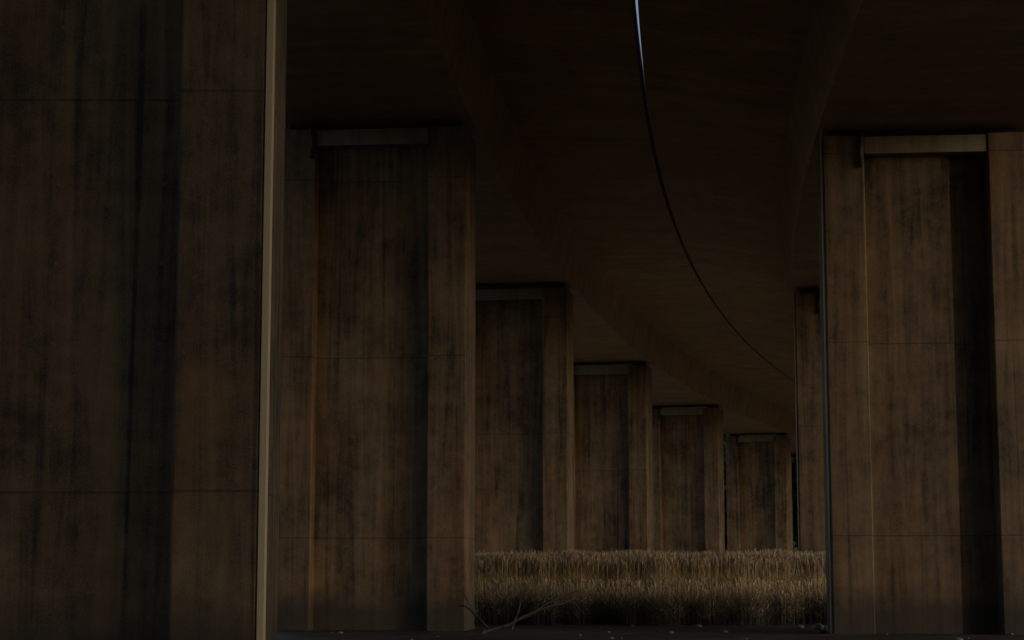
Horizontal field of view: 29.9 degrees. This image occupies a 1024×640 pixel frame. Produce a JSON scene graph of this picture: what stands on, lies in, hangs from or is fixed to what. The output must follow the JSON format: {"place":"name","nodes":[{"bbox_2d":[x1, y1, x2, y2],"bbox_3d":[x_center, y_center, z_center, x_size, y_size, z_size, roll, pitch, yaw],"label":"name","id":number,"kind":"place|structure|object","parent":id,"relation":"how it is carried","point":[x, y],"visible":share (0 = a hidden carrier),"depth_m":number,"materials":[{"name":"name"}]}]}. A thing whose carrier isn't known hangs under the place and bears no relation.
{"place":"outdoors","nodes":[
{"label":"outdoors","id":0,"kind":"place"},
{"bbox_2d":[636,0,642,62],"label":"sky","id":1,"kind":"structure","parent":0,"point":[636,0],"materials":[{"name":"blue"}]},
{"bbox_3d":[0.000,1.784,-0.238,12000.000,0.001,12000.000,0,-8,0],"label":"mud","id":2,"kind":"object","parent":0,"visible":0},
{"bbox_2d":[0,0,286,639],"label":"pier","id":3,"kind":"structure","parent":2,"relation":"on","point":[142,157],"depth_m":29.30,"materials":[{"name":"concrete"}]},
{"bbox_2d":[277,122,475,630],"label":"pier","id":4,"kind":"structure","parent":2,"relation":"on","point":[377,487],"depth_m":65.04,"materials":[{"name":"concrete"}]},
{"bbox_2d":[285,0,797,452],"bbox_3d":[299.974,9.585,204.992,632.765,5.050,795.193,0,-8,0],"label":"viaduct deck","id":5,"kind":"structure","parent":4,"relation":"on","point":[545,102],"depth_m":77.47,"materials":[{"name":"concrete"}]},
{"bbox_2d":[438,578,595,633],"bbox_3d":[0.292,8.647,58.465,5.497,1.811,1.882,1,-8,-8],"label":"driftwood branch","id":6,"kind":"object","parent":2,"relation":"on","point":[512,623],"visible":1,"depth_m":58.17,"materials":[{"name":"brown wood"}]},
{"bbox_2d":[475,284,573,554],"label":"pier","id":7,"kind":"structure","parent":2,"relation":"on","point":[524,425],"depth_m":100.43,"materials":[{"name":"concrete"}]},
{"bbox_2d":[574,362,652,553],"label":"pier","id":8,"kind":"structure","parent":2,"relation":"on","point":[613,479],"depth_m":135.34,"materials":[{"name":"concrete"}]},
{"bbox_2d":[475,548,825,622],"bbox_3d":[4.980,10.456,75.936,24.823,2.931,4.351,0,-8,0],"label":"grass","id":9,"kind":"structure","parent":2,"relation":"on","point":[769,565],"depth_m":74.74,"materials":[{"name":"brown plant"}]},
{"bbox_2d":[475,576,826,625],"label":"grass","id":10,"kind":"structure","parent":2,"relation":"on","point":[764,608],"depth_m":71.40,"materials":[{"name":"plant"}]},
{"bbox_2d":[477,548,825,555],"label":"grass","id":11,"kind":"structure","parent":2,"relation":"on","point":[640,550],"depth_m":83.72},
{"bbox_2d":[331,623,1013,639],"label":"shore stones","id":12,"kind":"object","parent":2,"relation":"on","point":[819,627],"visible":0.8,"depth_m":61.28,"materials":[{"name":"grey stone"}]},
{"bbox_2d":[652,405,724,553],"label":"pier","id":13,"kind":"structure","parent":2,"relation":"on","point":[688,478],"depth_m":169.84,"materials":[{"name":"concrete"}]},
{"bbox_2d":[726,433,792,553],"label":"pier","id":14,"kind":"structure","parent":2,"relation":"on","point":[759,488],"depth_m":203.78,"materials":[{"name":"concrete"}]},
{"bbox_2d":[723,434,797,524],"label":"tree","id":15,"kind":"object","parent":2,"relation":"on","point":[794,505],"visible":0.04,"depth_m":246.27,"materials":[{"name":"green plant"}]},
{"bbox_2d":[725,478,798,551],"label":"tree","id":16,"kind":"object","parent":2,"relation":"on","point":[726,525],"visible":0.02,"depth_m":252.33,"materials":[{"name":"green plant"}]},
{"bbox_2d":[791,452,799,551],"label":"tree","id":17,"kind":"object","parent":2,"relation":"on","point":[794,481],"visible":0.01,"depth_m":245.73,"materials":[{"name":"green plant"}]},
{"bbox_2d":[793,287,825,554],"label":"pier","id":18,"kind":"structure","parent":2,"relation":"on","point":[809,432],"depth_m":95.22,"materials":[{"name":"concrete"}]},
{"bbox_2d":[817,127,1023,634],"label":"pier","id":19,"kind":"structure","parent":2,"relation":"on","point":[921,253],"depth_m":60.94,"materials":[{"name":"concrete"}]},
{"bbox_2d":[638,0,1023,380],"bbox_3d":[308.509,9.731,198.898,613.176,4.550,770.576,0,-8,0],"label":"viaduct deck","id":20,"kind":"structure","parent":19,"relation":"on","point":[747,100],"depth_m":63.77,"materials":[{"name":"concrete"}]}
]}

